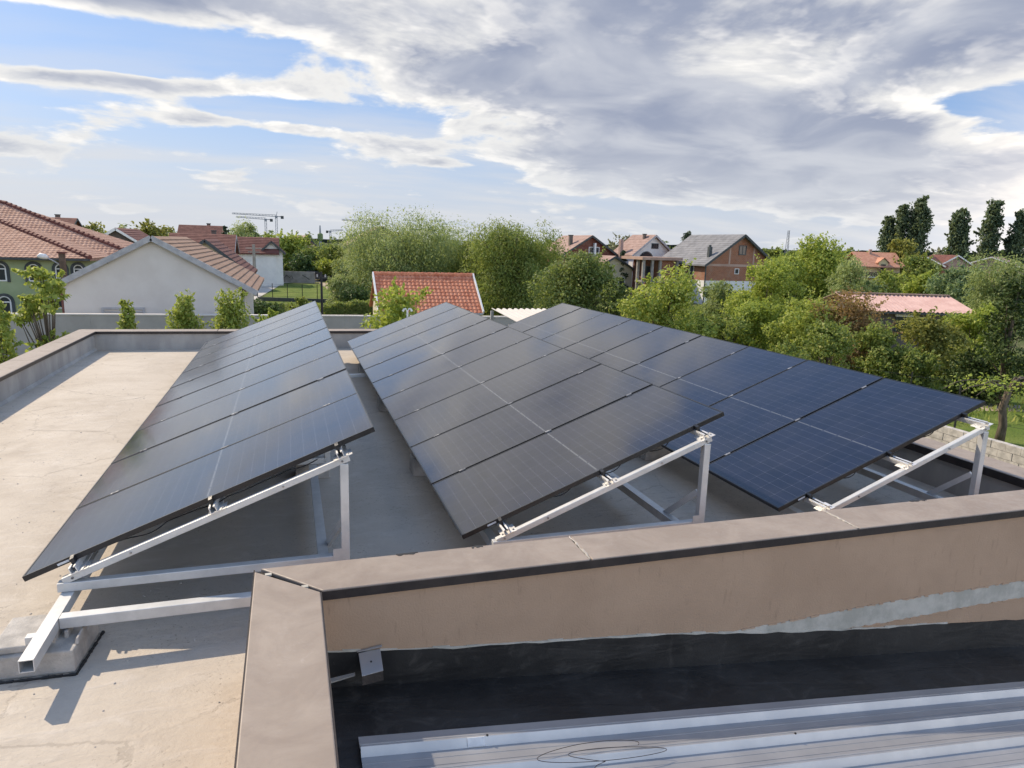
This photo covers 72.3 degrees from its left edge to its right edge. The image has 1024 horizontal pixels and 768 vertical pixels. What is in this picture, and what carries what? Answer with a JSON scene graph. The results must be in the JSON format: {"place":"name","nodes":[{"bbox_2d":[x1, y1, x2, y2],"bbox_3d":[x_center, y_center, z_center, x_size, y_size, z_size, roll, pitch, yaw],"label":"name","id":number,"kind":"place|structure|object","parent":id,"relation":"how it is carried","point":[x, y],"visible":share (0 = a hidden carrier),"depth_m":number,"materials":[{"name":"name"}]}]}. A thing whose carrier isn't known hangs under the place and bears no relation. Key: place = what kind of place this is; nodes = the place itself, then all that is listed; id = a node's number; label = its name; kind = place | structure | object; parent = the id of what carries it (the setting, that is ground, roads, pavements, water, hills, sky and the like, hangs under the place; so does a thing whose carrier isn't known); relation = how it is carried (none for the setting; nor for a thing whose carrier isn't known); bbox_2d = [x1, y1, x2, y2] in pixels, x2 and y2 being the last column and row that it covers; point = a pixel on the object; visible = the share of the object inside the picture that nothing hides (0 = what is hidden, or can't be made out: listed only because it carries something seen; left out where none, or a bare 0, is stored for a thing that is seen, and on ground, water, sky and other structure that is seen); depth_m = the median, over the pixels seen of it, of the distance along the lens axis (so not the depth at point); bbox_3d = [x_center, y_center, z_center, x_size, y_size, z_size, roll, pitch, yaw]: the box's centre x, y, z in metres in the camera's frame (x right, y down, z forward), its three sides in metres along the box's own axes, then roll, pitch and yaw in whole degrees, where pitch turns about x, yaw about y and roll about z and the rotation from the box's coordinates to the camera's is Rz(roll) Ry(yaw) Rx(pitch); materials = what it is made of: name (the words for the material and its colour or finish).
{"place":"outdoors","nodes":[
{"label":"outdoors","id":0,"kind":"place"},
{"bbox_2d":[169,230,239,253],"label":"long red roof house","id":1,"kind":"structure","parent":0,"point":[229,241],"depth_m":83.03,"materials":[{"name":"tile"}]},
{"bbox_2d":[258,284,333,304],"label":"lawn","id":2,"kind":"structure","parent":0,"point":[309,291],"depth_m":81.29,"materials":[{"name":"green plant"}]},
{"bbox_2d":[0,329,1023,767],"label":"flat roof building","id":3,"kind":"structure","parent":0,"point":[736,597],"depth_m":4.59,"materials":[{"name":"paint"}]},
{"bbox_2d":[0,614,104,684],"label":"concrete block","id":4,"kind":"object","parent":3,"relation":"on","point":[67,650],"depth_m":3.89,"materials":[{"name":"grey concrete"}]},
{"bbox_2d":[18,310,352,673],"bbox_3d":[-3.395,-0.075,9.008,1.806,0.912,11.255,-2,12,-17],"label":"mounting rack","id":5,"kind":"object","parent":4,"relation":"on","point":[74,582],"visible":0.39,"depth_m":4.39,"materials":[{"name":"metal"}]},
{"bbox_2d":[22,392,374,581],"bbox_3d":[-2.124,0.638,5.034,2.278,0.035,1.135,-23,17,-12],"label":"solar panel","id":6,"kind":"object","parent":5,"relation":"attached to","point":[99,524],"visible":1,"depth_m":4.88,"materials":[{"name":"black glass"}]},
{"bbox_2d":[76,369,356,508],"bbox_3d":[-2.470,0.418,6.115,2.278,0.036,1.134,-23,17,-12],"label":"solar panel","id":7,"kind":"object","parent":5,"relation":"attached to","point":[137,468],"visible":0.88,"depth_m":6.04,"materials":[{"name":"black glass"}]},
{"bbox_2d":[111,351,345,463],"bbox_3d":[-2.818,0.191,7.192,2.278,0.038,1.134,-23,17,-12],"label":"solar panel","id":8,"kind":"object","parent":5,"relation":"attached to","point":[188,421],"visible":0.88,"depth_m":7.11,"materials":[{"name":"black glass"}]},
{"bbox_2d":[137,338,337,430],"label":"solar panel","id":9,"kind":"object","parent":5,"relation":"attached to","point":[175,407],"visible":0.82,"depth_m":8.22,"materials":[{"name":"black glass"}]},
{"bbox_2d":[155,327,331,406],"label":"solar panel","id":10,"kind":"object","parent":5,"relation":"attached to","point":[238,368],"visible":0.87,"depth_m":9.29,"materials":[{"name":"black glass"}]},
{"bbox_2d":[170,319,326,387],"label":"solar panel","id":11,"kind":"object","parent":5,"relation":"attached to","point":[238,356],"visible":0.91,"depth_m":10.38,"materials":[{"name":"black glass"}]},
{"bbox_2d":[182,312,322,372],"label":"solar panel","id":12,"kind":"object","parent":5,"relation":"attached to","point":[250,342],"visible":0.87,"depth_m":11.46,"materials":[{"name":"black glass"}]},
{"bbox_2d":[191,306,319,360],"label":"solar panel","id":13,"kind":"object","parent":5,"relation":"attached to","point":[252,333],"visible":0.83,"depth_m":12.56,"materials":[{"name":"black glass"}]},
{"bbox_2d":[199,301,316,350],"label":"solar panel","id":14,"kind":"object","parent":5,"relation":"attached to","point":[236,333],"visible":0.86,"depth_m":13.64,"materials":[{"name":"black glass"}]},
{"bbox_2d":[357,645,382,684],"bbox_3d":[-0.764,1.523,3.802,0.136,0.124,0.163,-2,12,-17],"label":"outlet hood","id":15,"kind":"object","parent":3,"relation":"attached to","point":[371,665],"visible":1,"depth_m":3.78,"materials":[{"name":"metal"}]},
{"bbox_2d":[358,681,1023,767],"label":"roofing sheet","id":16,"kind":"object","parent":3,"relation":"on","point":[735,735],"visible":0.98,"depth_m":3.84,"materials":[{"name":"metal"}]},
{"bbox_2d":[729,733,1023,767],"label":"roofing sheet","id":17,"kind":"object","parent":3,"relation":"on","point":[1005,751],"visible":1,"depth_m":3.90,"materials":[{"name":"metal"}]},
{"bbox_3d":[0.588,0.801,7.961,0.339,0.179,0.279,-2,12,-17],"label":"concrete block","id":18,"kind":"object","parent":3,"relation":"on","visible":0},
{"bbox_2d":[349,311,714,544],"bbox_3d":[-1.303,-0.209,10.019,2.692,0.895,10.579,-2,12,-17],"label":"mounting rack","id":19,"kind":"object","parent":18,"relation":"on","point":[611,480],"visible":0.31,"depth_m":5.38,"materials":[{"name":"metal"}]},
{"bbox_2d":[347,302,457,348],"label":"solar panel","id":20,"kind":"object","parent":19,"relation":"attached to","point":[398,325],"visible":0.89,"depth_m":14.46,"materials":[{"name":"black glass"}]},
{"bbox_2d":[352,307,470,358],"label":"solar panel","id":21,"kind":"object","parent":19,"relation":"attached to","point":[406,333],"visible":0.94,"depth_m":13.38,"materials":[{"name":"black glass"}]},
{"bbox_2d":[358,312,488,369],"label":"solar panel","id":22,"kind":"object","parent":19,"relation":"attached to","point":[417,341],"visible":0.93,"depth_m":12.29,"materials":[{"name":"black glass"}]},
{"bbox_2d":[364,319,508,382],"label":"solar panel","id":23,"kind":"object","parent":19,"relation":"attached to","point":[421,354],"visible":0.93,"depth_m":11.21,"materials":[{"name":"black glass"}]},
{"bbox_2d":[372,327,532,399],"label":"solar panel","id":24,"kind":"object","parent":19,"relation":"attached to","point":[410,377],"visible":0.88,"depth_m":10.13,"materials":[{"name":"black glass"}]},
{"bbox_2d":[382,336,561,420],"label":"solar panel","id":25,"kind":"object","parent":19,"relation":"attached to","point":[455,381],"visible":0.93,"depth_m":9.05,"materials":[{"name":"black glass"}]},
{"bbox_2d":[394,348,600,449],"bbox_3d":[-0.202,0.118,8.022,2.278,0.035,1.134,-23,17,-12],"label":"solar panel","id":26,"kind":"object","parent":19,"relation":"attached to","point":[475,402],"visible":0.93,"depth_m":7.96,"materials":[{"name":"black glass"}]},
{"bbox_2d":[410,364,652,484],"bbox_3d":[0.145,0.343,6.944,2.278,0.036,1.134,-23,17,-12],"label":"solar panel","id":27,"kind":"object","parent":19,"relation":"attached to","point":[449,453],"visible":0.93,"depth_m":6.87,"materials":[{"name":"black glass"}]},
{"bbox_2d":[432,384,723,538],"bbox_3d":[0.493,0.568,5.865,2.278,0.037,1.135,-23,17,-12],"label":"solar panel","id":28,"kind":"object","parent":19,"relation":"attached to","point":[486,494],"visible":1,"depth_m":5.75,"materials":[{"name":"black glass"}]},
{"bbox_3d":[3.159,0.721,8.754,0.339,0.179,0.279,-2,12,-17],"label":"concrete block","id":29,"kind":"object","parent":3,"relation":"on","visible":0},
{"bbox_2d":[535,311,992,513],"bbox_3d":[1.295,-0.269,10.726,2.692,0.889,10.664,-2,12,-17],"label":"mounting rack","id":30,"kind":"object","parent":29,"relation":"on","point":[981,432],"visible":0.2,"depth_m":6.10,"materials":[{"name":"metal"}]},
{"bbox_2d":[507,303,581,331],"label":"solar panel","id":31,"kind":"object","parent":30,"relation":"attached to","point":[542,317],"visible":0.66,"depth_m":15.29,"materials":[{"name":"black glass"}]},
{"bbox_2d":[523,308,602,339],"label":"solar panel","id":32,"kind":"object","parent":30,"relation":"attached to","point":[560,324],"visible":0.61,"depth_m":14.23,"materials":[{"name":"black glass"}]},
{"bbox_2d":[542,313,630,347],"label":"solar panel","id":33,"kind":"object","parent":30,"relation":"attached to","point":[572,335],"visible":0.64,"depth_m":13.13,"materials":[{"name":"black glass"}]},
{"bbox_2d":[565,319,662,357],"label":"solar panel","id":34,"kind":"object","parent":30,"relation":"attached to","point":[610,338],"visible":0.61,"depth_m":12.05,"materials":[{"name":"black glass"}]},
{"bbox_2d":[590,326,701,370],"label":"solar panel","id":35,"kind":"object","parent":30,"relation":"attached to","point":[634,352],"visible":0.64,"depth_m":10.96,"materials":[{"name":"black glass"}]},
{"bbox_2d":[622,336,748,386],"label":"solar panel","id":36,"kind":"object","parent":30,"relation":"attached to","point":[673,364],"visible":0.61,"depth_m":9.89,"materials":[{"name":"blue glass"}]},
{"bbox_2d":[661,346,806,405],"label":"solar panel","id":37,"kind":"object","parent":30,"relation":"attached to","point":[727,376],"visible":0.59,"depth_m":8.80,"materials":[{"name":"blue glass"}]},
{"bbox_2d":[661,360,882,466],"bbox_3d":[2.730,0.276,7.691,2.278,0.037,1.134,-23,17,-12],"label":"solar panel","id":38,"kind":"object","parent":30,"relation":"attached to","point":[758,411],"visible":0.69,"depth_m":7.59,"materials":[{"name":"blue glass"}]},
{"bbox_2d":[708,378,985,511],"bbox_3d":[3.078,0.501,6.612,2.278,0.035,1.135,-23,17,-12],"label":"solar panel","id":39,"kind":"object","parent":30,"relation":"attached to","point":[783,468],"visible":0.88,"depth_m":6.51,"materials":[{"name":"blue glass"}]},
{"bbox_2d":[0,0,1023,252],"label":"sky","id":40,"kind":"structure","parent":0,"point":[762,120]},
{"bbox_2d":[542,235,617,278],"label":"red brick house","id":41,"kind":"structure","parent":0,"point":[591,243],"depth_m":93.65,"materials":[{"name":"tile"}]},
{"bbox_2d":[256,243,1023,364],"bbox_3d":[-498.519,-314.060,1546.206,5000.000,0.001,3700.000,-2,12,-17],"label":"ground","id":42,"kind":"structure","parent":0,"point":[1021,343],"depth_m":64.87,"materials":[{"name":"green plant"}]},
{"bbox_2d":[0,300,24,363],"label":"leafy shrub","id":43,"kind":"object","parent":42,"relation":"on","point":[7,346],"visible":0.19,"depth_m":14.15,"materials":[{"name":"green plant"}]},
{"bbox_2d":[10,266,71,351],"bbox_3d":[-12.137,-0.465,18.327,1.778,5.245,1.525,2,11,0],"label":"young tree","id":44,"kind":"object","parent":42,"relation":"on","point":[32,308],"visible":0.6,"depth_m":17.84,"materials":[{"name":"green plant"}]},
{"bbox_2d":[0,200,132,312],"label":"green house","id":45,"kind":"structure","parent":42,"relation":"on","point":[27,237],"depth_m":44.43,"materials":[{"name":"tile"}]},
{"bbox_2d":[115,299,139,328],"bbox_3d":[-13.845,-1.156,25.315,1.372,3.855,1.258,5,12,18],"label":"upright shrub","id":46,"kind":"object","parent":42,"relation":"on","point":[126,321],"visible":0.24,"depth_m":25.05,"materials":[{"name":"green plant"}]},
{"bbox_2d":[60,236,263,313],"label":"gabled house","id":47,"kind":"structure","parent":42,"relation":"on","point":[151,275],"depth_m":33.75,"materials":[{"name":"white paint"}]},
{"bbox_2d":[165,288,209,328],"bbox_3d":[-11.699,-1.283,25.191,2.064,4.275,1.988,-6,14,-35],"label":"upright shrub","id":48,"kind":"object","parent":42,"relation":"on","point":[183,314],"visible":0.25,"depth_m":24.90,"materials":[{"name":"green plant"}]},
{"bbox_2d":[199,239,257,298],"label":"stepped roof house","id":49,"kind":"structure","parent":42,"relation":"on","point":[219,247],"depth_m":57.95,"materials":[{"name":"red tile"}]},
{"bbox_2d":[209,287,252,329],"bbox_3d":[-9.974,-1.322,25.276,2.079,4.413,2.266,7,12,26],"label":"upright shrub","id":50,"kind":"object","parent":42,"relation":"on","point":[229,316],"visible":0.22,"depth_m":24.79,"materials":[{"name":"green plant"}]},
{"bbox_2d":[236,237,279,285],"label":"cottage","id":51,"kind":"structure","parent":42,"relation":"on","point":[266,268],"depth_m":91.19,"materials":[{"name":"white paint"}]},
{"bbox_2d":[1,313,515,356],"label":"garden wall","id":52,"kind":"structure","parent":42,"relation":"on","point":[70,322],"depth_m":31.12,"materials":[{"name":"grey concrete"}]},
{"bbox_2d":[264,228,311,263],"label":"tree","id":53,"kind":"object","parent":42,"relation":"on","point":[290,244],"visible":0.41,"depth_m":116.92,"materials":[{"name":"green plant"}]},
{"bbox_2d":[324,271,366,303],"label":"willow shrub","id":54,"kind":"object","parent":42,"relation":"on","point":[337,287],"visible":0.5,"depth_m":64.59,"materials":[{"name":"green plant"}]},
{"bbox_2d":[323,299,372,314],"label":"clipped hedge","id":55,"kind":"object","parent":42,"relation":"on","point":[356,307],"visible":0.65,"depth_m":47.89,"materials":[{"name":"green plant"}]},
{"bbox_2d":[359,276,433,328],"bbox_3d":[-3.115,-0.700,21.283,2.947,5.082,2.734,6,12,20],"label":"flowering shrub","id":56,"kind":"object","parent":42,"relation":"on","point":[393,309],"visible":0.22,"depth_m":20.63,"materials":[{"name":"green plant"}]},
{"bbox_2d":[331,201,482,298],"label":"willow tree","id":57,"kind":"object","parent":42,"relation":"on","point":[412,251],"visible":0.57,"depth_m":65.96,"materials":[{"name":"green plant"}]},
{"bbox_2d":[369,271,483,314],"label":"tiled outbuilding","id":58,"kind":"structure","parent":42,"relation":"on","point":[460,290],"depth_m":40.02,"materials":[{"name":"red tile"}]},
{"bbox_2d":[446,232,501,305],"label":"willow tree","id":59,"kind":"object","parent":42,"relation":"on","point":[460,250],"visible":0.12,"depth_m":64.23,"materials":[{"name":"green plant"}]},
{"bbox_2d":[455,214,571,315],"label":"willow tree","id":60,"kind":"object","parent":42,"relation":"on","point":[507,254],"visible":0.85,"depth_m":59.44,"materials":[{"name":"green plant"}]},
{"bbox_2d":[100,223,1004,261],"bbox_3d":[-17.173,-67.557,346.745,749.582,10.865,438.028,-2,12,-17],"label":"distant woodland","id":61,"kind":"object","parent":42,"relation":"on","point":[970,258],"visible":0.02,"depth_m":249.69,"materials":[{"name":"green plant"}]},
{"bbox_2d":[522,246,632,311],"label":"round tree","id":62,"kind":"object","parent":42,"relation":"on","point":[590,276],"visible":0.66,"depth_m":43.32,"materials":[{"name":"green plant"}]},
{"bbox_2d":[597,279,630,318],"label":"round tree","id":63,"kind":"object","parent":42,"relation":"on","point":[609,293],"visible":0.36,"depth_m":41.67,"materials":[{"name":"green plant"}]},
{"bbox_2d":[596,255,633,296],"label":"wing","id":64,"kind":"structure","parent":42,"relation":"on","point":[628,268],"depth_m":88.31,"materials":[{"name":"beige paint"}]},
{"bbox_2d":[271,302,1023,425],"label":"garden weeds","id":65,"kind":"object","parent":42,"relation":"on","point":[993,407],"visible":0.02,"depth_m":30.73,"materials":[{"name":"green plant"}]},
{"bbox_2d":[616,258,719,337],"bbox_3d":[6.626,-2.532,30.133,4.587,5.812,3.918,2,11,2],"label":"maple tree","id":66,"kind":"object","parent":42,"relation":"on","point":[668,302],"visible":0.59,"depth_m":29.25,"materials":[{"name":"green plant"}]},
{"bbox_2d":[698,279,737,317],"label":"pale tree","id":67,"kind":"object","parent":42,"relation":"on","point":[713,294],"visible":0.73,"depth_m":64.92,"materials":[{"name":"green plant"}]},
{"bbox_2d":[707,309,757,347],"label":"garden tree","id":68,"kind":"object","parent":42,"relation":"on","point":[732,333],"visible":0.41,"depth_m":36.67,"materials":[{"name":"green plant"}]},
{"bbox_2d":[730,296,786,350],"bbox_3d":[13.137,-2.873,37.997,3.219,3.865,3.884,2,11,1],"label":"garden tree","id":69,"kind":"object","parent":42,"relation":"on","point":[757,311],"visible":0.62,"depth_m":37.31,"materials":[{"name":"green plant"}]},
{"bbox_2d":[714,244,806,344],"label":"spindle tree","id":70,"kind":"object","parent":42,"relation":"on","point":[770,280],"visible":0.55,"depth_m":40.96,"materials":[{"name":"green plant"}]},
{"bbox_2d":[768,251,813,316],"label":"feathery tree","id":71,"kind":"object","parent":42,"relation":"on","point":[790,293],"visible":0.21,"depth_m":56.64,"materials":[{"name":"green plant"}]},
{"bbox_2d":[794,231,850,323],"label":"feathery tree","id":72,"kind":"object","parent":42,"relation":"on","point":[819,266],"visible":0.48,"depth_m":57.91,"materials":[{"name":"green plant"}]},
{"bbox_2d":[821,254,888,304],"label":"pale tree","id":73,"kind":"object","parent":42,"relation":"on","point":[849,272],"visible":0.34,"depth_m":52.68,"materials":[{"name":"green plant"}]},
{"bbox_2d":[844,249,904,286],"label":"yellow house","id":74,"kind":"structure","parent":42,"relation":"on","point":[875,262],"depth_m":116.70,"materials":[{"name":"tile"}]},
{"bbox_2d":[875,215,895,252],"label":"poplar tree","id":75,"kind":"object","parent":42,"relation":"on","point":[885,234],"visible":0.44,"depth_m":168.91,"materials":[{"name":"green plant"}]},
{"bbox_2d":[873,268,908,294],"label":"round bush","id":76,"kind":"object","parent":42,"relation":"on","point":[889,279],"visible":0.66,"depth_m":90.22,"materials":[{"name":"green plant"}]},
{"bbox_2d":[820,291,971,353],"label":"pink roof house","id":77,"kind":"structure","parent":42,"relation":"on","point":[894,306],"depth_m":43.58,"materials":[{"name":"tile"}]},
{"bbox_2d":[888,203,913,250],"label":"poplar tree","id":78,"kind":"object","parent":42,"relation":"on","point":[903,218],"visible":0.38,"depth_m":165.99,"materials":[{"name":"green plant"}]},
{"bbox_2d":[884,234,928,290],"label":"tree","id":79,"kind":"object","parent":42,"relation":"on","point":[902,248],"visible":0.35,"depth_m":118.91,"materials":[{"name":"green plant"}]},
{"bbox_2d":[893,252,942,287],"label":"tree","id":80,"kind":"object","parent":42,"relation":"on","point":[921,265],"visible":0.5,"depth_m":109.27,"materials":[{"name":"green plant"}]},
{"bbox_2d":[897,269,939,295],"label":"bush","id":81,"kind":"object","parent":42,"relation":"on","point":[918,281],"visible":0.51,"depth_m":80.21,"materials":[{"name":"green plant"}]},
{"bbox_2d":[903,195,934,269],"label":"poplar tree","id":82,"kind":"object","parent":42,"relation":"on","point":[919,226],"visible":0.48,"depth_m":164.16,"materials":[{"name":"green plant"}]},
{"bbox_2d":[922,252,983,307],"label":"tree","id":83,"kind":"object","parent":42,"relation":"on","point":[952,281],"visible":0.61,"depth_m":74.71,"materials":[{"name":"green plant"}]},
{"bbox_2d":[942,207,976,259],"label":"poplar tree","id":84,"kind":"object","parent":42,"relation":"on","point":[958,238],"visible":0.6,"depth_m":164.60,"materials":[{"name":"green plant"}]},
{"bbox_2d":[926,425,1023,467],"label":"block wall","id":85,"kind":"structure","parent":42,"relation":"on","point":[1009,453],"depth_m":17.94,"materials":[{"name":"concrete"}]},
{"bbox_2d":[972,199,1004,260],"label":"poplar tree","id":86,"kind":"object","parent":42,"relation":"on","point":[992,223],"visible":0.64,"depth_m":164.47,"materials":[{"name":"green plant"}]},
{"bbox_2d":[960,250,1023,332],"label":"willow tree","id":87,"kind":"object","parent":42,"relation":"on","point":[987,295],"visible":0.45,"depth_m":60.92,"materials":[{"name":"green plant"}]},
{"bbox_2d":[1001,208,1023,273],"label":"poplar tree","id":88,"kind":"object","parent":42,"relation":"on","point":[1014,241],"visible":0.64,"depth_m":162.89,"materials":[{"name":"green plant"}]},
{"bbox_2d":[613,234,670,285],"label":"white house","id":89,"kind":"structure","parent":0,"point":[646,245],"depth_m":93.35,"materials":[{"name":"tile"}]},
{"bbox_2d":[621,256,682,298],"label":"unfinished building","id":90,"kind":"structure","parent":0,"point":[643,266],"depth_m":84.75,"materials":[{"name":"concrete"}]},
{"bbox_2d":[662,234,771,303],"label":"brick house","id":91,"kind":"structure","parent":0,"point":[724,257],"depth_m":81.96,"materials":[{"name":"grey tile"}]},
{"bbox_2d":[853,365,1023,446],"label":"garden lawn","id":92,"kind":"structure","parent":0,"point":[1015,436],"depth_m":26.12,"materials":[{"name":"green plant"}]},
{"bbox_2d":[760,286,840,364],"bbox_3d":[15.021,-2.802,36.244,4.407,4.565,3.914,-3,12,-25],"label":"garden tree","id":93,"kind":"object","parent":92,"relation":"on","point":[798,320],"visible":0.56,"depth_m":35.45,"materials":[{"name":"green plant"}]},
{"bbox_2d":[794,304,857,368],"bbox_3d":[13.884,-1.559,31.280,2.846,3.914,3.566,6,12,19],"label":"garden tree","id":94,"kind":"object","parent":92,"relation":"on","point":[827,342],"visible":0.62,"depth_m":30.71,"materials":[{"name":"green plant"}]},
{"bbox_2d":[809,286,902,369],"bbox_3d":[17.219,-2.583,35.098,4.083,4.632,3.805,-7,14,-38],"label":"red shrub","id":95,"kind":"object","parent":92,"relation":"on","point":[853,311],"visible":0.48,"depth_m":34.54,"materials":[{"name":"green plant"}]},
{"bbox_2d":[844,316,924,378],"bbox_3d":[17.810,-1.538,33.250,3.309,3.343,3.359,0,11,-7],"label":"garden tree","id":96,"kind":"object","parent":92,"relation":"on","point":[881,339],"visible":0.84,"depth_m":32.70,"materials":[{"name":"green plant"}]},
{"bbox_2d":[882,343,944,387],"bbox_3d":[18.340,-0.734,32.262,2.568,2.229,2.579,4,11,12],"label":"garden bush","id":97,"kind":"object","parent":92,"relation":"on","point":[922,364],"visible":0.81,"depth_m":31.71,"materials":[{"name":"green plant"}]},
{"bbox_2d":[888,306,977,378],"bbox_3d":[20.965,-2.049,35.284,3.921,3.796,3.888,5,12,18],"label":"garden tree","id":98,"kind":"object","parent":92,"relation":"on","point":[930,334],"visible":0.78,"depth_m":34.52,"materials":[{"name":"green plant"}]},
{"bbox_2d":[930,301,1004,367],"bbox_3d":[24.440,-2.443,37.231,3.772,3.925,3.711,0,11,-9],"label":"garden tree","id":99,"kind":"object","parent":92,"relation":"on","point":[974,321],"visible":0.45,"depth_m":36.54,"materials":[{"name":"green plant"}]},
{"bbox_2d":[936,346,999,400],"bbox_3d":[19.871,-0.411,30.331,2.690,2.433,2.443,-8,15,-41],"label":"bush","id":100,"kind":"object","parent":92,"relation":"on","point":[967,363],"visible":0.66,"depth_m":30.09,"materials":[{"name":"green plant"}]},
{"bbox_2d":[943,371,1023,441],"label":"tree","id":101,"kind":"object","parent":92,"relation":"on","point":[1001,430],"visible":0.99,"depth_m":23.41,"materials":[{"name":"green plant"}]},
{"bbox_2d":[969,271,1023,406],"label":"tree","id":102,"kind":"object","parent":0,"point":[1012,312],"visible":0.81,"depth_m":28.94,"materials":[{"name":"green plant"}]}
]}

